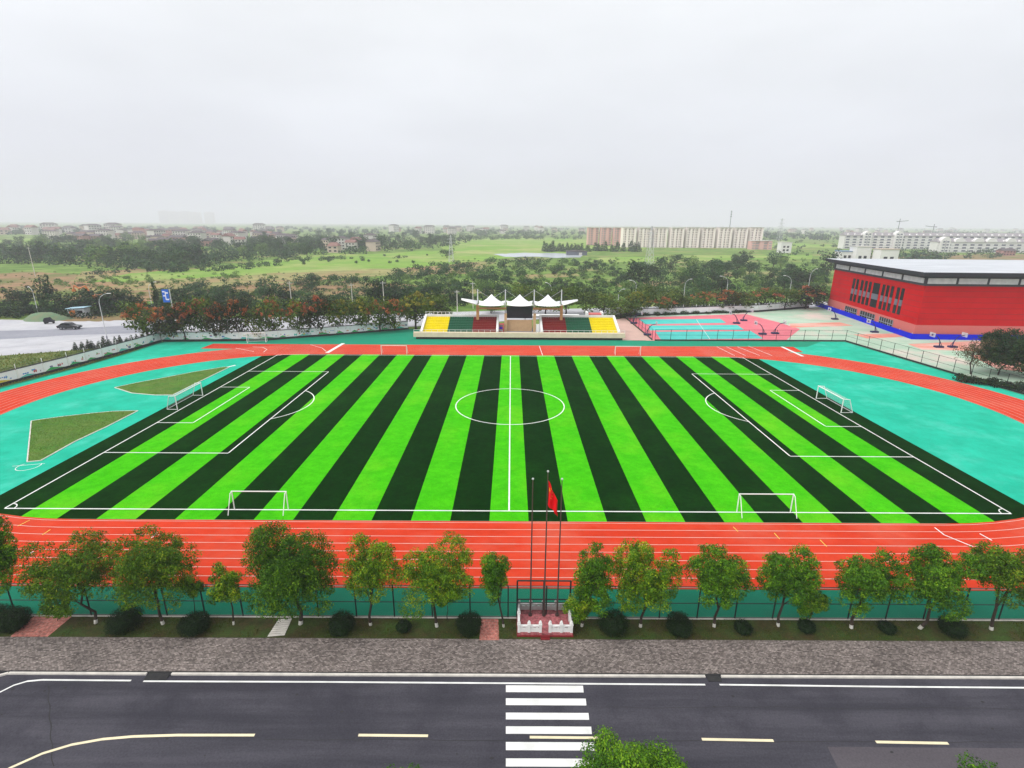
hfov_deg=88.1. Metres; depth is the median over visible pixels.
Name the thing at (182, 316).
flowering tree
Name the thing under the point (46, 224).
village house
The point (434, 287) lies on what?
broadleaf tree
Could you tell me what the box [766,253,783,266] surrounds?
broadleaf tree
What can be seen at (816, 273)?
broadleaf tree
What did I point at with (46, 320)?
motor tricycle
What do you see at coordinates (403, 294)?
broadleaf tree
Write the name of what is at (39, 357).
roadside verge
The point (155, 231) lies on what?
village house
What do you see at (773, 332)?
basketball hoop
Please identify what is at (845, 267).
clerestory window
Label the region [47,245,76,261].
broadleaf tree
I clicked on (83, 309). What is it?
roadside shack
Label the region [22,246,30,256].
broadleaf tree
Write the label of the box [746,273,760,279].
shrub
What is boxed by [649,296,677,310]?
flowering tree
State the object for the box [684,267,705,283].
broadleaf tree
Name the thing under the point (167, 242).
broadleaf tree
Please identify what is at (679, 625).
clipped bush
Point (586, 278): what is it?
undergrowth
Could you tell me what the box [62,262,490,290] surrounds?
straw field
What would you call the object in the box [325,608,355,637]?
clipped bush
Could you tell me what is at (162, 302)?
broadleaf tree
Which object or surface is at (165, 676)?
drain channel
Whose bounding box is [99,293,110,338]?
street lamp
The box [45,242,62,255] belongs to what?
broadleaf tree
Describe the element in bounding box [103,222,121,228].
village house
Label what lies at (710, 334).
teal court
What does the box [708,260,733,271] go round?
broadleaf tree
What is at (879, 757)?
road patch
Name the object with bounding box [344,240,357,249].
village house
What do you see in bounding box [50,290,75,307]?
broadleaf tree
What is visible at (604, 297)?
flowering tree
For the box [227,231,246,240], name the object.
village house
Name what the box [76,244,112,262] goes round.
broadleaf tree
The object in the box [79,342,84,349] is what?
conifer
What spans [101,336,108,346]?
conifer
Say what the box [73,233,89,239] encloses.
village house
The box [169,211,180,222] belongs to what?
tower block
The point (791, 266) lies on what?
broadleaf tree
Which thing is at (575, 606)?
street tree
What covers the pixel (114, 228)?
village house
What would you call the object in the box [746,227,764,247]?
apartment block
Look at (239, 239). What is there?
village house
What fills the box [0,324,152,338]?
asphalt road
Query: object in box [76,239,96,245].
broadleaf tree
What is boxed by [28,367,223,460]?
island grass
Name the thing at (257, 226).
village house
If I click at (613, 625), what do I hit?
clipped bush
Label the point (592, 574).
street tree
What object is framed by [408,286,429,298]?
broadleaf tree
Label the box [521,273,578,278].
soil field
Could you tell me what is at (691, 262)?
broadleaf tree
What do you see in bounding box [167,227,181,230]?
village house
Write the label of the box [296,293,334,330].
flowering tree
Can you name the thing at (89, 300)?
broadleaf tree
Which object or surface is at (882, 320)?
ground floor window
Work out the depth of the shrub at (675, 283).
265.66 m
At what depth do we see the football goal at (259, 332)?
134.53 m
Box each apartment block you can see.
[586,227,598,244]
[599,227,612,245]
[612,227,620,245]
[620,227,636,246]
[636,227,651,247]
[651,227,668,247]
[667,227,684,247]
[683,227,700,247]
[698,227,716,247]
[714,227,733,247]
[731,227,748,247]
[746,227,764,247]
[747,240,773,249]
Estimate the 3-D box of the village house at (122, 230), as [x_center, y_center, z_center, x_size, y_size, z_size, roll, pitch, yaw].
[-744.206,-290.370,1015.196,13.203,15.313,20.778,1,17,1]
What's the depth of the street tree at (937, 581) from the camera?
38.60 m
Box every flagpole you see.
[528,478,533,616]
[542,470,548,616]
[555,478,562,616]
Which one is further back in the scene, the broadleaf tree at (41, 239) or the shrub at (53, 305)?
the broadleaf tree at (41, 239)
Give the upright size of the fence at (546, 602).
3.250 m
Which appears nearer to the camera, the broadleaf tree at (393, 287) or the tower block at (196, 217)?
the broadleaf tree at (393, 287)
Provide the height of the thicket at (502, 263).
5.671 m
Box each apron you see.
[0,329,1023,618]
[616,318,650,339]
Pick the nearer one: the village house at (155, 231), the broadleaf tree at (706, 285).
the broadleaf tree at (706, 285)
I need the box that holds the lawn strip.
[0,616,1023,640]
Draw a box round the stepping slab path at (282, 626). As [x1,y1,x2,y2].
[268,618,291,636]
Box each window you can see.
[836,264,848,269]
[844,306,856,314]
[849,278,855,300]
[850,266,864,272]
[853,279,859,301]
[857,280,863,302]
[859,310,874,320]
[861,281,867,303]
[865,282,871,305]
[866,269,882,275]
[869,282,880,307]
[878,284,885,308]
[878,316,893,326]
[882,285,889,310]
[883,272,901,278]
[886,286,894,311]
[892,287,899,312]
[896,288,904,314]
[903,275,924,282]
[927,278,956,283]
[958,278,987,283]
[989,279,1018,284]
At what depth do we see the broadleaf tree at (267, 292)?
190.67 m
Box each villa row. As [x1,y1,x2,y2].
[838,231,1023,248]
[928,237,1023,252]
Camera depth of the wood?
1529.42 m
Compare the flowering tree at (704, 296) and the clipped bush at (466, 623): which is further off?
the flowering tree at (704, 296)
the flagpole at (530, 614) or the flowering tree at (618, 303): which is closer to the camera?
the flagpole at (530, 614)
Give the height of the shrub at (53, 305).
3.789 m
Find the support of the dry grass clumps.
on the ground at (77, 269)
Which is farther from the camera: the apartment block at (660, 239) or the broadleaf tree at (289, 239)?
the apartment block at (660, 239)
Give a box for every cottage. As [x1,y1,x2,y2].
[777,242,792,252]
[834,250,852,258]
[849,246,872,258]
[872,248,900,258]
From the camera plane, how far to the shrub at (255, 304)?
179.22 m
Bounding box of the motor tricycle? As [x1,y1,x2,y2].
[43,317,54,323]
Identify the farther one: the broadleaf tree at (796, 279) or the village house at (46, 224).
the village house at (46, 224)
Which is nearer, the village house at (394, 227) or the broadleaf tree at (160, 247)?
the broadleaf tree at (160, 247)
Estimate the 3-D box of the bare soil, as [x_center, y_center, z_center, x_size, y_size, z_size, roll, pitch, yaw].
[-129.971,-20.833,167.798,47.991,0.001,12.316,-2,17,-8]
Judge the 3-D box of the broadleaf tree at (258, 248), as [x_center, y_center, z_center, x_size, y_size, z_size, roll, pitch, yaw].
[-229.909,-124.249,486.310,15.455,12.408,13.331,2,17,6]
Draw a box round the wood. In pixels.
[0,225,1023,239]
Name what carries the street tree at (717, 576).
on the lawn strip
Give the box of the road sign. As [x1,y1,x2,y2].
[161,289,172,306]
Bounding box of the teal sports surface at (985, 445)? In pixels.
[0,342,1023,523]
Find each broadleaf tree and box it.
[0,242,6,250]
[1,288,19,305]
[2,244,28,261]
[2,285,36,304]
[13,236,24,243]
[16,295,30,305]
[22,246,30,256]
[26,237,47,244]
[31,274,57,302]
[31,293,54,305]
[32,244,45,260]
[40,235,49,242]
[40,243,59,259]
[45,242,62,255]
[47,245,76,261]
[50,234,67,242]
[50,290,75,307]
[56,297,85,309]
[62,235,78,242]
[69,239,93,249]
[69,288,96,306]
[71,288,110,313]
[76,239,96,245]
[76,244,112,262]
[94,288,116,303]
[97,255,115,262]
[99,288,136,310]
[100,237,109,241]
[103,246,111,257]
[106,238,119,245]
[111,287,134,302]
[113,243,139,258]
[118,246,146,260]
[119,232,128,237]
[126,235,134,241]
[126,293,149,305]
[137,235,145,242]
[138,245,150,253]
[141,249,158,261]
[144,242,154,248]
[150,297,167,310]
[151,280,159,306]
[152,239,170,251]
[158,238,175,251]
[169,287,187,302]
[171,290,203,306]
[182,287,213,305]
[183,235,198,242]
[186,237,197,244]
[186,244,206,257]
[193,238,203,246]
[205,295,222,302]
[207,250,224,261]
[210,287,230,302]
[213,241,225,248]
[227,288,242,303]
[231,239,244,247]
[236,290,258,302]
[237,245,246,257]
[246,240,264,253]
[252,243,266,253]
[255,235,270,242]
[262,286,276,301]
[270,240,285,251]
[274,285,295,301]
[283,236,293,244]
[292,243,304,254]
[296,242,313,254]
[301,273,320,286]
[306,239,314,248]
[315,239,324,251]
[326,236,339,243]
[331,294,344,299]
[344,232,354,238]
[357,236,368,246]
[361,278,388,299]
[365,288,387,302]
[375,234,388,247]
[376,282,390,291]
[383,280,401,291]
[384,289,403,299]
[389,291,407,300]
[395,287,406,295]
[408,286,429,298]
[413,230,418,237]
[420,284,432,298]
[423,283,441,293]
[426,280,445,292]
[431,233,440,243]
[439,248,454,256]
[443,234,453,240]
[624,260,648,282]
[631,261,646,274]
[645,264,659,274]
[654,256,669,265]
[665,262,676,271]
[667,254,683,265]
[676,267,691,277]
[678,275,686,282]
[682,257,692,265]
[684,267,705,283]
[685,256,702,267]
[693,277,711,293]
[702,264,726,281]
[705,259,722,269]
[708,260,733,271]
[710,273,734,290]
[722,260,735,271]
[730,255,748,266]
[732,271,741,280]
[737,266,747,277]
[739,250,754,262]
[745,261,759,272]
[760,276,772,287]
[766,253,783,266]
[766,267,780,275]
[774,274,794,288]
[775,269,793,282]
[776,257,787,266]
[783,273,803,285]
[785,263,797,273]
[790,267,814,282]
[804,271,823,282]
[808,264,828,277]
[812,275,826,284]
[818,250,841,270]
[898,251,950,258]
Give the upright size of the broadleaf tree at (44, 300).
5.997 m
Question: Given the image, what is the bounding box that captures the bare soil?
[60,316,158,321]
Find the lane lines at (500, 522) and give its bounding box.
[0,344,1023,588]
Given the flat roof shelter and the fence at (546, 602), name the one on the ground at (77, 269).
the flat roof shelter
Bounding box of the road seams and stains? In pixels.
[1,686,1014,765]
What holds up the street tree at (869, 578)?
on the lawn strip
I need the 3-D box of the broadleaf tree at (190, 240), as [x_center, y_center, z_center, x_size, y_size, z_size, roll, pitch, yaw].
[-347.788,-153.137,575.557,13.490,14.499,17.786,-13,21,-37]
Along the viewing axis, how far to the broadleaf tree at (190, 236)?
653.28 m
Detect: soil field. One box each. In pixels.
[0,272,428,301]
[431,289,494,294]
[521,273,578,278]
[617,281,683,286]
[724,271,771,275]
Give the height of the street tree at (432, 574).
7.939 m
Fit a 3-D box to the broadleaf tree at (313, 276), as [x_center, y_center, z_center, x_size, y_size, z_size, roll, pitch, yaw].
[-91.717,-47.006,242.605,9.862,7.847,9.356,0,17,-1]
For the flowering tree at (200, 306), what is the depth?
133.88 m
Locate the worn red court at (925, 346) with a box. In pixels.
[789,322,1022,371]
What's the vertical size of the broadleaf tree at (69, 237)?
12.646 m
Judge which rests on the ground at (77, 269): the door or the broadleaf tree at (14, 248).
the broadleaf tree at (14, 248)
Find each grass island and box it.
[28,411,134,460]
[116,367,227,394]
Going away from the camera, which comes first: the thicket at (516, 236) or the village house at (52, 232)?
the village house at (52, 232)
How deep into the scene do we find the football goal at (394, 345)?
122.65 m
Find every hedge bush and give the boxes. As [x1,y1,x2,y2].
[952,373,972,381]
[963,375,978,383]
[975,377,992,384]
[987,377,1002,387]
[999,380,1013,387]
[1005,382,1023,390]
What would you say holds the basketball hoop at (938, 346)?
on the worn red court at (925, 346)
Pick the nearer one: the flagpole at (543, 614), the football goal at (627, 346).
the flagpole at (543, 614)
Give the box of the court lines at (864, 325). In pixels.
[696,319,956,361]
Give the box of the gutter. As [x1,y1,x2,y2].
[0,671,1023,675]
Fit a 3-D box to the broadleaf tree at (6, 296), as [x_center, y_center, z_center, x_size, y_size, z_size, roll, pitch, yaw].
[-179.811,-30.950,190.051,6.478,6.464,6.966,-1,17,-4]
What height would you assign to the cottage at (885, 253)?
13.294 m
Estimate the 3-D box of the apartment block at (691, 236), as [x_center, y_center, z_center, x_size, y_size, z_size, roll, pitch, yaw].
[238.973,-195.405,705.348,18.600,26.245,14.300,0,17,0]
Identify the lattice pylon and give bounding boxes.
[446,235,454,261]
[644,226,656,265]
[775,219,783,242]
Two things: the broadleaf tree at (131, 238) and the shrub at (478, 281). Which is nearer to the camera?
the shrub at (478, 281)
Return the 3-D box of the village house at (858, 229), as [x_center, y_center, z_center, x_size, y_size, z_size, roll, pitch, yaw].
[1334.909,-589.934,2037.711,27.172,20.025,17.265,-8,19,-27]
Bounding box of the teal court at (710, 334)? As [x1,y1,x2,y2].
[640,319,762,338]
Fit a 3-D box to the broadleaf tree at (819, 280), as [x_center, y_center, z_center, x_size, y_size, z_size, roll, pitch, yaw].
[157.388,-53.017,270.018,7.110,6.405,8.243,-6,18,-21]
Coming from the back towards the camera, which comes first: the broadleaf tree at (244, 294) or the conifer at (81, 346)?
the broadleaf tree at (244, 294)
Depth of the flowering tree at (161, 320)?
133.01 m
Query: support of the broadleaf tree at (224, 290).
on the ground at (77, 269)
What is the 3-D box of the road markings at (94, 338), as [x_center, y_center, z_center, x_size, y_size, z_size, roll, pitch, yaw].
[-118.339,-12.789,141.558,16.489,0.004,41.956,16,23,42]
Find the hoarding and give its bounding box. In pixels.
[816,303,1012,339]
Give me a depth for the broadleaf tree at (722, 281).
245.25 m
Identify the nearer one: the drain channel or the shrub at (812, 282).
the drain channel
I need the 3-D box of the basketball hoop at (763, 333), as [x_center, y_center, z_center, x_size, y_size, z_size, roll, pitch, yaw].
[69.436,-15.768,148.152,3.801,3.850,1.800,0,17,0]
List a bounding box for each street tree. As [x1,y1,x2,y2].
[0,514,20,595]
[12,526,120,623]
[36,591,74,620]
[99,522,203,624]
[177,576,207,610]
[206,561,243,624]
[238,519,343,624]
[339,532,402,625]
[382,762,420,767]
[393,530,474,627]
[435,580,460,619]
[479,551,511,627]
[561,585,599,625]
[571,542,615,626]
[571,725,689,767]
[612,538,685,627]
[682,543,756,627]
[755,543,824,626]
[797,589,830,619]
[832,546,915,628]
[895,542,988,629]
[952,337,998,373]
[955,539,1023,630]
[955,749,997,767]
[975,327,1023,374]
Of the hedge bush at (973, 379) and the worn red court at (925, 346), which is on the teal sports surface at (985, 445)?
the hedge bush at (973, 379)
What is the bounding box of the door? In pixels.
[536,324,539,331]
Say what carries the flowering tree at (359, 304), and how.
on the ground at (77, 269)
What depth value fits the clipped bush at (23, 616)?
39.55 m
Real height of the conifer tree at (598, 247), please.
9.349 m
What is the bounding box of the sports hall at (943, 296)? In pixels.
[826,258,1023,334]
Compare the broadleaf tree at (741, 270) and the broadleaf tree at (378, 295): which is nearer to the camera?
the broadleaf tree at (378, 295)
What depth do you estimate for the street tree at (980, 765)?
26.95 m
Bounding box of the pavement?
[0,637,1023,674]
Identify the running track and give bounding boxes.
[0,344,1023,590]
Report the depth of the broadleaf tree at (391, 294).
193.00 m
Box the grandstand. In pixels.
[413,289,624,339]
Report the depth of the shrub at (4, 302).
187.40 m
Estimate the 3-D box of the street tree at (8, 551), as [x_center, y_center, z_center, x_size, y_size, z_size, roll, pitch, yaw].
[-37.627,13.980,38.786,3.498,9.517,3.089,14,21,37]
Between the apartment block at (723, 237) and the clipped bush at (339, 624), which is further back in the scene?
the apartment block at (723, 237)
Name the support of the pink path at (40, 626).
on the lawn strip
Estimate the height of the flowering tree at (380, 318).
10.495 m
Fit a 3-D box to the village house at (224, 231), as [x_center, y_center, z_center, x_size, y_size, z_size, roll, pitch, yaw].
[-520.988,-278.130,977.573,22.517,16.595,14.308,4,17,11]
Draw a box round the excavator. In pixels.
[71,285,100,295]
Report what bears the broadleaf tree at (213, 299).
on the ground at (77, 269)
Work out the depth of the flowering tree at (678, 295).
184.13 m
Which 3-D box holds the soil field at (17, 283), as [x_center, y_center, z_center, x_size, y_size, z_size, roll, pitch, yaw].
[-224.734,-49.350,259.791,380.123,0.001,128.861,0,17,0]
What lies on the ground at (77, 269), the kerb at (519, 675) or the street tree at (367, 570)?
the kerb at (519, 675)
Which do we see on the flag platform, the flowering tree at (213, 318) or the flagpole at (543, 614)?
the flagpole at (543, 614)
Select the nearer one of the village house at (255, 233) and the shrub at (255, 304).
the shrub at (255, 304)
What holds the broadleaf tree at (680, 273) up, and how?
on the ground at (77, 269)
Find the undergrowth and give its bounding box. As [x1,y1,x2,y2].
[385,256,831,303]
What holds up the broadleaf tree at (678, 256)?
on the ground at (77, 269)
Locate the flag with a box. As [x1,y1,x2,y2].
[548,481,557,515]
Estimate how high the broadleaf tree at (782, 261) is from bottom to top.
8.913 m
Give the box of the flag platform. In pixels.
[517,600,572,639]
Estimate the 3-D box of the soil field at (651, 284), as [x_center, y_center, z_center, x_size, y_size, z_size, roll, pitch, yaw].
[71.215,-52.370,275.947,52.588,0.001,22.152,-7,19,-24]
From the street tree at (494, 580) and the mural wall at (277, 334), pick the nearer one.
the street tree at (494, 580)
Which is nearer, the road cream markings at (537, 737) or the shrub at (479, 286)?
the road cream markings at (537, 737)
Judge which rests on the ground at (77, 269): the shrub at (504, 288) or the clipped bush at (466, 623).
the shrub at (504, 288)
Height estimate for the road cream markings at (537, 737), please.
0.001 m
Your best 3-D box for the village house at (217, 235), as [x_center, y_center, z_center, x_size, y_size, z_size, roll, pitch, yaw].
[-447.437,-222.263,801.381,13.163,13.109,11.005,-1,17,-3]
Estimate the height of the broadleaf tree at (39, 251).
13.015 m
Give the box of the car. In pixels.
[56,322,81,329]
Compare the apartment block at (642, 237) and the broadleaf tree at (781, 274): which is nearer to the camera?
the broadleaf tree at (781, 274)
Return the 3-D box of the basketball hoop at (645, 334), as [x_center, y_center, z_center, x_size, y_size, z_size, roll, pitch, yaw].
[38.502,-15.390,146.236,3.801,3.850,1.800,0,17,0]
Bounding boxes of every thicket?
[0,235,305,270]
[0,273,427,297]
[0,294,475,318]
[41,271,278,286]
[83,255,407,274]
[157,269,498,304]
[245,231,476,254]
[391,256,616,279]
[406,262,791,299]
[442,265,616,300]
[448,233,770,239]
[611,259,831,297]
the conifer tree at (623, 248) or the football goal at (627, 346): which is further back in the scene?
the conifer tree at (623, 248)
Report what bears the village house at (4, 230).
on the ground at (77, 269)
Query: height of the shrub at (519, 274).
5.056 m
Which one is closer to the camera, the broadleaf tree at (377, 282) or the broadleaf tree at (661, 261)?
the broadleaf tree at (377, 282)
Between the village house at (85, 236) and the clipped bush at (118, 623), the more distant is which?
the village house at (85, 236)
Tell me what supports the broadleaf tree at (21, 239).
on the ground at (77, 269)
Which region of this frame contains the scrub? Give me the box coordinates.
[767,238,1023,258]
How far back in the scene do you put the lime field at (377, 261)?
385.79 m
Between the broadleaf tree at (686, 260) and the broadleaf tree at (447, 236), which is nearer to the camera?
the broadleaf tree at (686, 260)
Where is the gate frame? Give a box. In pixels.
[516,580,571,615]
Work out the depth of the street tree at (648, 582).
38.67 m
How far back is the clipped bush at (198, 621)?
39.21 m
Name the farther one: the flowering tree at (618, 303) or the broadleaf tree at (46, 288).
the broadleaf tree at (46, 288)
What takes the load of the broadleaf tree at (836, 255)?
on the ground at (77, 269)
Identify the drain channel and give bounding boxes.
[144,673,721,681]
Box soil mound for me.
[23,312,74,321]
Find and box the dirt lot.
[871,254,1023,259]
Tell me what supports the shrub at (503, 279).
on the ground at (77, 269)
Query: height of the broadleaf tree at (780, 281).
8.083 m
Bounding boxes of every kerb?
[0,672,1023,678]
[26,410,137,461]
[114,367,228,394]
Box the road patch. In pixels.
[828,747,1023,767]
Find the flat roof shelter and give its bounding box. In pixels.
[525,314,578,319]
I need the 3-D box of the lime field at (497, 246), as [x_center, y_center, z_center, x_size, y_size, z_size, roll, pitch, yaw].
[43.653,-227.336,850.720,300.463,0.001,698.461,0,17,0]
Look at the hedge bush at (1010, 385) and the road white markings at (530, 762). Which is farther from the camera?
the hedge bush at (1010, 385)
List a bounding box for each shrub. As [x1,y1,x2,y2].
[0,298,14,305]
[12,305,31,313]
[41,303,58,311]
[42,306,55,312]
[249,301,262,308]
[448,271,456,276]
[474,284,485,290]
[475,278,482,284]
[492,273,500,279]
[493,284,512,291]
[500,276,510,282]
[501,290,513,298]
[516,270,525,277]
[519,278,535,285]
[546,284,558,290]
[620,281,631,286]
[633,282,646,287]
[671,280,680,285]
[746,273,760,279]
[808,281,818,286]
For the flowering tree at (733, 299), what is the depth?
186.16 m
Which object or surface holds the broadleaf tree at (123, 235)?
on the ground at (77, 269)
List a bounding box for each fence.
[0,583,1023,620]
[625,311,652,339]
[655,329,1023,393]
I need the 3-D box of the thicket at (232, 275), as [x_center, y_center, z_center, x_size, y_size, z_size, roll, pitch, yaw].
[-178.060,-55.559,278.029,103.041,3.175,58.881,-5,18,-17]
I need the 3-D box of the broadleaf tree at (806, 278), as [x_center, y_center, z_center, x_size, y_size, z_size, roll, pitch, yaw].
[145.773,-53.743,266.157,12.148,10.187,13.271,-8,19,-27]
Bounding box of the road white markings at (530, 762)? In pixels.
[0,679,1023,766]
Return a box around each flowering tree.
[112,299,162,335]
[147,306,186,336]
[160,301,198,341]
[179,295,217,334]
[198,300,234,335]
[218,297,254,333]
[238,303,267,336]
[252,295,288,330]
[279,298,313,332]
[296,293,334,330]
[323,297,355,327]
[342,295,377,325]
[363,295,396,331]
[378,296,408,330]
[395,291,435,328]
[424,290,455,313]
[487,306,500,312]
[508,282,542,310]
[533,287,560,313]
[550,283,584,313]
[576,288,603,312]
[587,291,616,314]
[604,298,639,318]
[619,289,653,316]
[630,283,664,306]
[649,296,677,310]
[658,288,688,306]
[675,296,703,306]
[690,289,725,307]
[710,286,749,307]
[729,292,762,307]
[745,286,784,306]
[765,287,804,309]
[790,285,827,308]
[811,289,830,306]
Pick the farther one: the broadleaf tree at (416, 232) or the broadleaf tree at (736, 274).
the broadleaf tree at (416, 232)
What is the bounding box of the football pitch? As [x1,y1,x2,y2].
[0,354,1023,522]
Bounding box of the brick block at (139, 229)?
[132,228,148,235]
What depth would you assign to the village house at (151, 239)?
662.46 m
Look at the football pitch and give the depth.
71.12 m
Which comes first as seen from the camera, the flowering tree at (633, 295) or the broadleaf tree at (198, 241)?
the flowering tree at (633, 295)
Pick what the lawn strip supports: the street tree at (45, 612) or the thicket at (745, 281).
the street tree at (45, 612)
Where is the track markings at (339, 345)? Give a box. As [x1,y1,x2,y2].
[32,343,990,551]
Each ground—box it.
[0,222,1023,387]
[626,307,1023,394]
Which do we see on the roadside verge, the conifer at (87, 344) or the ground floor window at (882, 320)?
the conifer at (87, 344)
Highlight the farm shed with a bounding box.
[566,250,587,254]
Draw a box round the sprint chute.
[201,344,801,351]
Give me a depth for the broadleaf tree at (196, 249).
383.71 m
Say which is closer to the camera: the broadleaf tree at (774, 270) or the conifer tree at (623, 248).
the broadleaf tree at (774, 270)
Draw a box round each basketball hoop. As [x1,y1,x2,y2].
[643,323,657,335]
[754,322,766,334]
[771,322,785,333]
[868,320,878,332]
[930,334,943,347]
[947,334,965,347]
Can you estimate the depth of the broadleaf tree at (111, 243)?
576.63 m
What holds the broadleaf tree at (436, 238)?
on the ground at (77, 269)
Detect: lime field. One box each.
[0,238,72,242]
[84,250,512,282]
[438,238,646,254]
[589,254,811,262]
[772,243,840,248]
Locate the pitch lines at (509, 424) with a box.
[4,354,1010,513]
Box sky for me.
[0,0,1023,227]
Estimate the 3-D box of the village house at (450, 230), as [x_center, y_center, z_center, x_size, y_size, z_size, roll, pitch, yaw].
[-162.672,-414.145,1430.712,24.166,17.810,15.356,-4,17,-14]
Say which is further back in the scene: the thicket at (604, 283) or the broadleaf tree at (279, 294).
the thicket at (604, 283)
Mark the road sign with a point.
(165, 294)
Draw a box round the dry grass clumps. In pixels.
[0,270,424,313]
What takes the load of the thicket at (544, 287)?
on the ground at (77, 269)
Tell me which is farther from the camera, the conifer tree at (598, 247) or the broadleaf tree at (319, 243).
the conifer tree at (598, 247)
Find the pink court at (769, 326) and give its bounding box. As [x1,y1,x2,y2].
[628,314,798,340]
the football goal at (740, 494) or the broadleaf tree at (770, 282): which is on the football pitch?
the football goal at (740, 494)
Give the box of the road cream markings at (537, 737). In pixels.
[9,734,948,767]
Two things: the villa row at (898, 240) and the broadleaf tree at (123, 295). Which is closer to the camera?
the broadleaf tree at (123, 295)
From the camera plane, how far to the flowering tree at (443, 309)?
159.50 m
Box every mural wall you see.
[0,332,161,385]
[161,320,408,341]
[609,300,808,315]
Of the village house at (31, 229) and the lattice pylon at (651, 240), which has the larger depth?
the village house at (31, 229)
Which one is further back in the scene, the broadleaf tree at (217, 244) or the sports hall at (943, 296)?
the broadleaf tree at (217, 244)
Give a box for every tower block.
[158,210,170,222]
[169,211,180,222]
[179,211,190,222]
[189,212,202,223]
[203,212,215,223]
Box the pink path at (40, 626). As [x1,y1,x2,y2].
[10,616,498,639]
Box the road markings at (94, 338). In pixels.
[2,327,141,347]
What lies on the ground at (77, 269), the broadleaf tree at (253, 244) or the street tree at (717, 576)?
the broadleaf tree at (253, 244)
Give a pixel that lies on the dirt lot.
(980, 257)
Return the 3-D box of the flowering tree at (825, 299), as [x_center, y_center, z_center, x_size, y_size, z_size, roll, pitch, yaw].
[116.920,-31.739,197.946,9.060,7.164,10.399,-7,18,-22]
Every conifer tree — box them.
[543,243,550,251]
[547,243,553,251]
[584,244,591,251]
[595,243,600,250]
[614,241,620,250]
[621,242,626,250]
[627,240,633,250]
[630,242,637,251]
[636,242,641,251]
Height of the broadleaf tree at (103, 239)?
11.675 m
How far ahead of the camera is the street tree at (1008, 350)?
107.11 m
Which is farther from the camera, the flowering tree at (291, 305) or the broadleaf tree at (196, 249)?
the broadleaf tree at (196, 249)
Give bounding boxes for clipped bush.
[0,602,19,628]
[0,605,33,633]
[103,605,145,636]
[175,610,212,638]
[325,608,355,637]
[395,618,411,633]
[455,610,483,639]
[596,607,630,638]
[664,610,694,639]
[733,618,753,635]
[797,618,815,634]
[876,619,898,635]
[937,614,969,639]
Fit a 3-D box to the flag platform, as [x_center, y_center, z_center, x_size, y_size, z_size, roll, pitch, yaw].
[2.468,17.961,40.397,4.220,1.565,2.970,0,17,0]
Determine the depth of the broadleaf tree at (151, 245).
546.58 m
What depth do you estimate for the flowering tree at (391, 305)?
148.07 m
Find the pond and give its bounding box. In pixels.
[495,253,582,257]
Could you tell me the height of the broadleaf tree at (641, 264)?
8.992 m
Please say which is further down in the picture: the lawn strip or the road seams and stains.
the road seams and stains
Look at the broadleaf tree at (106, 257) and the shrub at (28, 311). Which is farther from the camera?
the broadleaf tree at (106, 257)
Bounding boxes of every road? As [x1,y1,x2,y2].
[0,301,827,355]
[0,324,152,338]
[0,673,1023,767]
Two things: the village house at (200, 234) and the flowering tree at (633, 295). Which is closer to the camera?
the flowering tree at (633, 295)
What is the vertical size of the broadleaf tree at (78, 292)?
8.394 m
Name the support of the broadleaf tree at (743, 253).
on the ground at (77, 269)
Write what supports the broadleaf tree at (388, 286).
on the ground at (77, 269)
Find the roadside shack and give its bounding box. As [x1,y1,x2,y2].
[66,306,90,316]
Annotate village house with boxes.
[0,227,11,234]
[7,225,18,232]
[24,225,39,234]
[39,222,57,230]
[42,230,59,238]
[51,227,62,234]
[62,226,75,231]
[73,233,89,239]
[83,224,101,229]
[89,234,103,239]
[95,229,115,238]
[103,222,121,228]
[108,226,122,232]
[117,228,127,232]
[131,231,144,238]
[146,229,165,234]
[148,238,164,245]
[150,234,163,237]
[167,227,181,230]
[169,235,185,239]
[172,230,187,234]
[187,231,206,238]
[201,239,210,245]
[210,233,221,238]
[222,229,236,233]
[222,233,235,244]
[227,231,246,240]
[234,237,245,244]
[252,223,265,229]
[252,231,262,235]
[276,226,284,231]
[321,237,329,247]
[327,242,341,252]
[329,236,349,249]
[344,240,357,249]
[363,233,377,238]
[365,239,380,250]
[388,224,398,231]
[414,226,421,233]
[423,225,434,233]
[447,227,455,233]
[455,226,461,231]
[466,225,474,231]
[854,228,862,231]
[996,248,1016,255]
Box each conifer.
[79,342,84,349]
[85,340,92,348]
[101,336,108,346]
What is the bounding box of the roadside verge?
[0,348,128,386]
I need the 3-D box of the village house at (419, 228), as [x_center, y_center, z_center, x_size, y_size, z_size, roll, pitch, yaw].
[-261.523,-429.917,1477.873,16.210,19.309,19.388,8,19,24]
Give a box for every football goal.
[167,382,202,409]
[228,491,288,515]
[246,332,267,342]
[381,345,407,354]
[614,346,640,354]
[736,493,796,518]
[816,385,852,412]
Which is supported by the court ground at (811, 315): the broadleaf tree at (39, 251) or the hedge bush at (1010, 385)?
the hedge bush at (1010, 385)
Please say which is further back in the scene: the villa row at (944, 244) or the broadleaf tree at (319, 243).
the villa row at (944, 244)
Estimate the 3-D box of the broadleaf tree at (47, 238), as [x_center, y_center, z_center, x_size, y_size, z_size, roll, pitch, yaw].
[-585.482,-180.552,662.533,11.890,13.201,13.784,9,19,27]

